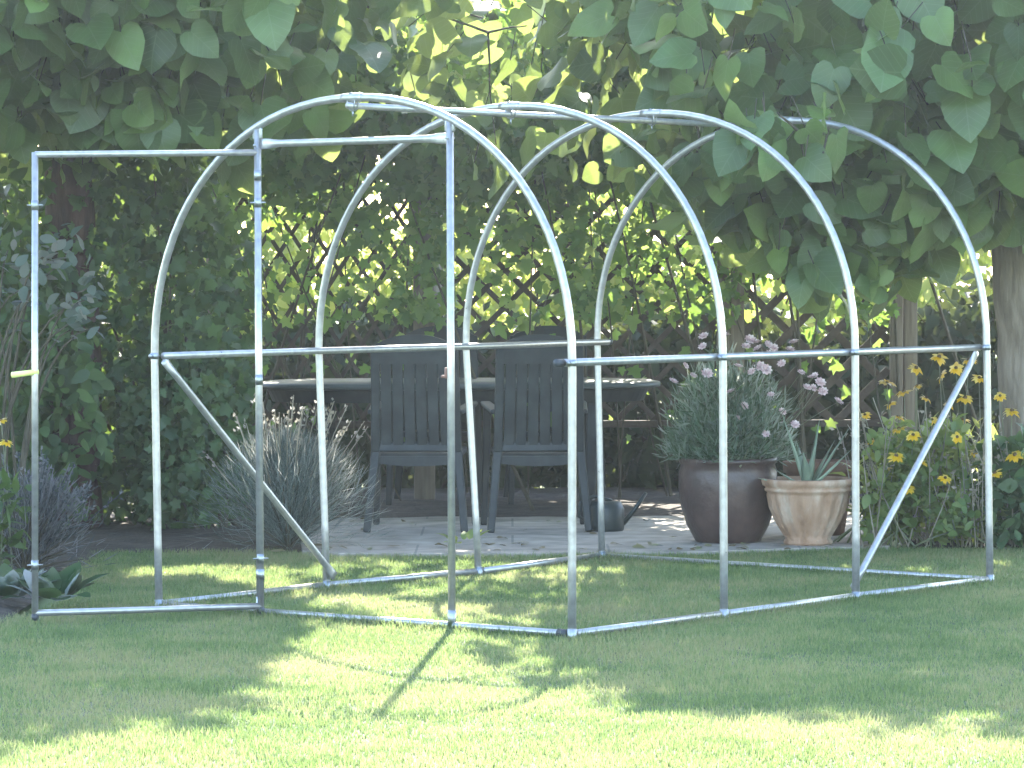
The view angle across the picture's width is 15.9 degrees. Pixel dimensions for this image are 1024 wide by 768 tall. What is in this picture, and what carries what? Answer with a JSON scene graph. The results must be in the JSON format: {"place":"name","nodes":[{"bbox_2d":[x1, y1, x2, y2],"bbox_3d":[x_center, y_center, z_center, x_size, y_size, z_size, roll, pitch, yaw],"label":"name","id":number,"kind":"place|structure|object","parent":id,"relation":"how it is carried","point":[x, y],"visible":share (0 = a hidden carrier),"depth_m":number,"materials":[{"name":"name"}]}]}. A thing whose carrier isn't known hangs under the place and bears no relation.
{"place":"outdoors","nodes":[
{"label":"outdoors","id":0,"kind":"place"},
{"bbox_2d":[4,528,11,549],"bbox_3d":[-4.158,0.700,19.487,3.680,0.050,4.290,0,2,0],"label":"soil bed","id":1,"kind":"object","parent":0,"point":[6,536],"visible":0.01,"depth_m":17.80,"materials":[{"name":"brown soil"}]},
{"bbox_2d":[0,154,115,529],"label":"climbing shrub","id":2,"kind":"object","parent":1,"relation":"on","point":[75,369],"visible":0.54,"depth_m":17.93,"materials":[{"name":"green plant"}]},
{"bbox_2d":[12,308,995,616],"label":"ground","id":3,"kind":"structure","parent":0,"point":[42,602],"depth_m":15.02,"materials":[{"name":"brown soil"}]},
{"bbox_2d":[0,546,98,621],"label":"soil bed","id":4,"kind":"object","parent":3,"relation":"on","point":[11,605],"visible":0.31,"depth_m":16.05,"materials":[{"name":"brown soil"}]},
{"bbox_2d":[0,511,21,572],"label":"lavender plant","id":5,"kind":"object","parent":4,"relation":"on","point":[8,552],"visible":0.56,"depth_m":15.33,"materials":[{"name":"green plant"}]},
{"bbox_2d":[0,417,39,572],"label":"coneflower plant","id":6,"kind":"object","parent":4,"relation":"on","point":[13,540],"visible":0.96,"depth_m":15.60,"materials":[{"name":"green plant"}]},
{"bbox_2d":[0,563,60,596],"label":"hosta plant","id":7,"kind":"object","parent":4,"relation":"on","point":[7,578],"visible":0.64,"depth_m":14.34,"materials":[{"name":"green plant"}]},
{"bbox_2d":[2,562,108,600],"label":"hosta plant","id":8,"kind":"object","parent":4,"relation":"on","point":[69,584],"visible":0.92,"depth_m":14.35,"materials":[{"name":"green plant"}]},
{"bbox_2d":[0,198,111,553],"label":"branching shrub","id":9,"kind":"object","parent":4,"relation":"on","point":[77,312],"visible":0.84,"depth_m":16.68,"materials":[{"name":"green plant"}]},
{"bbox_2d":[0,446,123,573],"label":"lavender plant","id":10,"kind":"object","parent":4,"relation":"on","point":[47,514],"visible":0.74,"depth_m":15.88,"materials":[{"name":"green plant"}]},
{"bbox_2d":[0,179,183,335],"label":"sunlit bush","id":11,"kind":"object","parent":3,"relation":"on","point":[151,227],"depth_m":25.11,"materials":[{"name":"green plant"}]},
{"bbox_2d":[1,333,266,463],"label":"hedge","id":12,"kind":"object","parent":3,"relation":"on","point":[123,381],"depth_m":21.83,"materials":[{"name":"green plant"}]},
{"bbox_2d":[39,517,320,552],"bbox_3d":[-1.653,0.738,18.178,1.310,0.040,2.090,0,2,0],"label":"soil bed","id":13,"kind":"object","parent":3,"relation":"on","point":[128,535],"visible":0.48,"depth_m":17.73,"materials":[{"name":"brown soil"}]},
{"bbox_2d":[1,143,278,527],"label":"climbing shrub","id":14,"kind":"object","parent":13,"relation":"on","point":[139,203],"visible":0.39,"depth_m":18.56,"materials":[{"name":"green plant"}]},
{"bbox_2d":[112,322,264,530],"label":"climbing shrub","id":15,"kind":"object","parent":13,"relation":"on","point":[197,434],"visible":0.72,"depth_m":18.30,"materials":[{"name":"green plant"}]},
{"bbox_2d":[175,393,397,550],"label":"grey shrub","id":16,"kind":"object","parent":13,"relation":"on","point":[291,479],"visible":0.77,"depth_m":17.10,"materials":[{"name":"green plant"}]},
{"bbox_2d":[102,176,331,355],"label":"sunlit bush","id":17,"kind":"object","parent":3,"relation":"on","point":[282,306],"visible":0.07,"depth_m":25.97,"materials":[{"name":"green plant"}]},
{"bbox_2d":[0,0,592,536],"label":"catalpa tree","id":18,"kind":"object","parent":3,"relation":"on","point":[138,74],"visible":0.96,"depth_m":17.05,"materials":[{"name":"green plant"}]},
{"bbox_2d":[262,164,553,438],"bbox_3d":[-1.012,-0.650,26.729,2.389,2.331,2.366,-2,2,-39],"label":"sunlit bush","id":19,"kind":"object","parent":3,"relation":"on","point":[326,236],"visible":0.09,"depth_m":26.38,"materials":[{"name":"green plant"}]},
{"bbox_2d":[230,297,643,488],"bbox_3d":[-0.767,0.076,22.051,3.219,1.289,1.059,0,2,0],"label":"hedge","id":20,"kind":"object","parent":3,"relation":"on","point":[364,325],"visible":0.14,"depth_m":21.81,"materials":[{"name":"green plant"}]},
{"bbox_2d":[409,0,550,316],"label":"garden tree","id":21,"kind":"object","parent":3,"relation":"on","point":[492,16],"visible":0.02,"depth_m":23.45,"materials":[{"name":"green plant"}]},
{"bbox_2d":[110,486,860,520],"bbox_3d":[-0.198,0.661,20.582,4.220,0.030,2.700,0,2,0],"label":"soil bed","id":22,"kind":"object","parent":3,"relation":"on","point":[549,502],"visible":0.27,"depth_m":20.38,"materials":[{"name":"brown soil"}]},
{"bbox_2d":[199,29,403,502],"bbox_3d":[-1.246,-0.934,20.685,1.387,3.204,1.362,0,2,0],"label":"climbing vine","id":23,"kind":"object","parent":22,"relation":"on","point":[316,168],"visible":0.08,"depth_m":20.43,"materials":[{"name":"green plant"}]},
{"bbox_2d":[211,16,440,500],"bbox_3d":[-1.077,-0.725,20.785,1.395,2.775,1.052,0,2,11],"label":"climbing vine","id":24,"kind":"object","parent":22,"relation":"on","point":[360,217],"visible":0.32,"depth_m":20.67,"materials":[{"name":"green plant"}]},
{"bbox_2d":[3,155,916,499],"bbox_3d":[0.621,-0.580,20.917,8.451,2.500,0.100,0,2,0],"label":"trellis fence","id":25,"kind":"object","parent":22,"relation":"on","point":[901,405],"visible":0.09,"depth_m":20.95,"materials":[{"name":"brown wood"}]},
{"bbox_2d":[374,74,596,510],"bbox_3d":[-0.148,-0.536,20.496,1.280,2.419,1.611,0,2,0],"label":"climbing vine","id":26,"kind":"object","parent":22,"relation":"on","point":[396,177],"visible":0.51,"depth_m":20.35,"materials":[{"name":"green plant"}]},
{"bbox_2d":[390,0,596,494],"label":"climbing vine","id":27,"kind":"object","parent":22,"relation":"on","point":[520,233],"visible":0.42,"depth_m":20.55,"materials":[{"name":"green plant"}]},
{"bbox_2d":[503,326,605,504],"bbox_3d":[0.227,0.171,20.556,0.544,0.989,0.605,0,2,-4],"label":"garden chair","id":28,"kind":"object","parent":22,"relation":"on","point":[509,487],"visible":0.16,"depth_m":20.77,"materials":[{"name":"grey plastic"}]},
{"bbox_2d":[562,19,730,497],"bbox_3d":[0.781,-0.816,20.811,1.034,2.940,1.244,0,2,0],"label":"climbing vine","id":29,"kind":"object","parent":22,"relation":"on","point":[643,245],"visible":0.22,"depth_m":20.69,"materials":[{"name":"green plant"}]},
{"bbox_2d":[544,2,766,495],"bbox_3d":[0.832,-0.979,20.694,1.328,3.278,1.275,0,2,0],"label":"climbing vine","id":30,"kind":"object","parent":22,"relation":"on","point":[622,78],"visible":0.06,"depth_m":20.50,"materials":[{"name":"green plant"}]},
{"bbox_2d":[714,238,900,449],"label":"climbing vine","id":31,"kind":"object","parent":22,"relation":"on","point":[768,284],"visible":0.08,"depth_m":20.79,"materials":[{"name":"green plant"}]},
{"bbox_2d":[403,189,703,401],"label":"sunlit bush","id":32,"kind":"object","parent":3,"relation":"on","point":[557,310],"visible":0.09,"depth_m":25.99,"materials":[{"name":"green plant"}]},
{"bbox_2d":[539,192,834,401],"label":"sunlit bush","id":33,"kind":"object","parent":3,"relation":"on","point":[785,308],"visible":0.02,"depth_m":26.75,"materials":[{"name":"green plant"}]},
{"bbox_2d":[494,288,888,489],"bbox_3d":[1.073,0.066,22.046,2.613,1.316,1.084,0,2,0],"label":"hedge","id":34,"kind":"object","parent":3,"relation":"on","point":[639,467],"visible":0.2,"depth_m":21.79,"materials":[{"name":"green plant"}]},
{"bbox_2d":[527,0,1023,437],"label":"catalpa tree","id":35,"kind":"object","parent":3,"relation":"on","point":[933,90],"visible":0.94,"depth_m":16.59,"materials":[{"name":"green plant"}]},
{"bbox_2d":[757,247,993,425],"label":"sunlit bush","id":36,"kind":"object","parent":3,"relation":"on","point":[926,295],"visible":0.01,"depth_m":25.11,"materials":[{"name":"green plant"}]},
{"bbox_2d":[786,266,998,485],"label":"hedge","id":37,"kind":"object","parent":3,"relation":"on","point":[962,316],"visible":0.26,"depth_m":21.77,"materials":[{"name":"green plant"}]},
{"bbox_2d":[850,493,1020,548],"bbox_3d":[3.962,0.675,19.432,4.080,0.049,4.400,0,2,0],"label":"soil bed","id":38,"kind":"object","parent":3,"relation":"on","point":[936,542],"visible":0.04,"depth_m":17.32,"materials":[{"name":"brown soil"}]},
{"bbox_2d":[829,379,926,536],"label":"coneflower plant","id":39,"kind":"object","parent":38,"relation":"on","point":[897,456],"visible":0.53,"depth_m":17.60,"materials":[{"name":"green plant"}]},
{"bbox_2d":[789,277,982,458],"bbox_3d":[2.030,-1.006,20.659,1.487,3.325,1.362,0,2,0],"label":"stake","id":40,"kind":"object","parent":38,"relation":"on","point":[799,388],"depth_m":20.75,"materials":[{"name":"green wood"}]},
{"bbox_2d":[829,407,956,547],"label":"leafy perennial","id":41,"kind":"object","parent":38,"relation":"on","point":[881,490],"visible":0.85,"depth_m":17.25,"materials":[{"name":"green plant"}]},
{"bbox_2d":[847,398,984,547],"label":"leafy perennial","id":42,"kind":"object","parent":38,"relation":"on","point":[944,464],"visible":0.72,"depth_m":17.30,"materials":[{"name":"green plant"}]},
{"bbox_2d":[863,363,984,539],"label":"coneflower plant","id":43,"kind":"object","parent":38,"relation":"on","point":[916,370],"visible":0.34,"depth_m":17.63,"materials":[{"name":"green plant"}]},
{"bbox_2d":[913,468,1008,549],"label":"leafy perennial","id":44,"kind":"object","parent":38,"relation":"on","point":[955,525],"visible":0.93,"depth_m":17.18,"materials":[{"name":"green plant"}]},
{"bbox_2d":[928,353,1004,492],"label":"coneflower plant","id":45,"kind":"object","parent":38,"relation":"on","point":[956,367],"visible":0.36,"depth_m":17.70,"materials":[{"name":"yellow plant"}]},
{"bbox_2d":[950,416,1023,549],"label":"leafy perennial","id":46,"kind":"object","parent":38,"relation":"on","point":[1003,535],"visible":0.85,"depth_m":17.15,"materials":[{"name":"green plant"}]},
{"bbox_2d":[979,392,1023,536],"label":"coneflower plant","id":47,"kind":"object","parent":38,"relation":"on","point":[1015,455],"visible":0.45,"depth_m":17.54,"materials":[{"name":"yellow plant"}]},
{"bbox_2d":[992,407,1023,548],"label":"leafy perennial","id":48,"kind":"object","parent":38,"relation":"on","point":[1017,439],"visible":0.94,"depth_m":17.11,"materials":[{"name":"green plant"}]},
{"bbox_2d":[961,262,996,357],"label":"sunlit bush","id":49,"kind":"object","parent":3,"relation":"on","point":[971,280],"visible":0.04,"depth_m":24.91,"materials":[{"name":"green plant"}]},
{"bbox_2d":[0,544,1023,767],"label":"lawn","id":50,"kind":"structure","parent":0,"point":[613,719],"depth_m":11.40,"materials":[{"name":"green plant"}]},
{"bbox_2d":[11,92,993,638],"bbox_3d":[0.080,-0.104,14.604,2.145,2.039,3.818,1,2,38],"label":"polytunnel frame","id":51,"kind":"object","parent":50,"relation":"on","point":[449,118],"visible":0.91,"depth_m":14.33,"materials":[{"name":"metal"}]},
{"bbox_2d":[11,149,267,620],"bbox_3d":[-1.412,-0.002,13.875,0.984,1.779,0.060,-1,2,-16],"label":"door","id":52,"kind":"structure","parent":51,"relation":"in","point":[257,202],"depth_m":13.87,"materials":[{"name":"metal"}]},
{"bbox_2d":[38,145,991,308],"label":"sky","id":53,"kind":"structure","parent":0,"point":[370,198],"materials":[{"name":"white"}]},
{"bbox_2d":[301,515,889,556],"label":"patio","id":54,"kind":"structure","parent":0,"point":[551,535],"depth_m":17.81,"materials":[{"name":"grey stone"}]},
{"bbox_2d":[363,335,477,532],"bbox_3d":[-0.464,0.240,18.477,0.544,0.989,0.605,0,2,4],"label":"garden chair","id":55,"kind":"object","parent":54,"relation":"on","point":[399,451],"visible":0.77,"depth_m":18.24,"materials":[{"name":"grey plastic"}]},
{"bbox_2d":[386,326,481,504],"bbox_3d":[-0.421,0.173,20.555,0.544,0.989,0.605,0,2,2],"label":"garden chair","id":56,"kind":"object","parent":54,"relation":"on","point":[442,333],"visible":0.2,"depth_m":20.75,"materials":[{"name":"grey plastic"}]},
{"bbox_2d":[263,378,659,514],"bbox_3d":[-0.289,0.337,19.771,2.180,0.709,1.100,0,2,0],"label":"patio table","id":57,"kind":"object","parent":54,"relation":"on","point":[348,390],"visible":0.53,"depth_m":19.40,"materials":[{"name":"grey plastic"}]},
{"bbox_2d":[436,529,488,543],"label":"weed","id":58,"kind":"object","parent":54,"relation":"on","point":[468,534],"visible":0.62,"depth_m":17.10,"materials":[{"name":"green plant"}]},
{"bbox_2d":[480,334,592,532],"bbox_3d":[0.124,0.239,18.458,0.544,0.989,0.605,0,2,-3],"label":"garden chair","id":59,"kind":"object","parent":54,"relation":"on","point":[533,451],"visible":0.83,"depth_m":18.22,"materials":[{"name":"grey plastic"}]},
{"bbox_2d":[271,516,867,551],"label":"fallen leaves","id":60,"kind":"object","parent":54,"relation":"on","point":[635,546],"visible":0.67,"depth_m":17.26,"materials":[{"name":"brown plant"}]},
{"bbox_2d":[578,492,646,531],"bbox_3d":[0.499,0.637,18.313,0.314,0.195,0.183,1,2,30],"label":"watering can","id":61,"kind":"object","parent":54,"relation":"on","point":[615,520],"visible":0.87,"depth_m":18.27,"materials":[{"name":"grey plastic"}]},
{"bbox_2d":[678,457,776,543],"bbox_3d":[1.038,0.554,17.577,0.480,0.405,0.480,0,2,0],"label":"plant pot","id":62,"kind":"object","parent":54,"relation":"on","point":[749,515],"visible":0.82,"depth_m":17.39,"materials":[{"name":"brown ceramic"}]},
{"bbox_2d":[650,332,843,467],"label":"pink flower plant","id":63,"kind":"object","parent":62,"relation":"in","point":[749,436],"visible":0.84,"depth_m":17.43,"materials":[{"name":"grey plant"}]},
{"bbox_2d":[761,476,851,545],"bbox_3d":[1.407,0.604,17.389,0.444,0.314,0.444,0,2,0],"label":"plant pot","id":64,"kind":"object","parent":54,"relation":"on","point":[807,513],"visible":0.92,"depth_m":17.25,"materials":[{"name":"ceramic"}]},
{"bbox_2d":[759,412,851,480],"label":"aloe plant","id":65,"kind":"object","parent":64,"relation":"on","point":[806,470],"visible":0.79,"depth_m":17.36,"materials":[{"name":"green plant"}]},
{"bbox_2d":[782,459,851,535],"bbox_3d":[1.518,0.559,18.027,0.370,0.362,0.370,0,2,0],"label":"plant pot","id":66,"kind":"object","parent":54,"relation":"on","point":[790,469],"visible":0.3,"depth_m":17.93,"materials":[{"name":"ceramic"}]}
]}

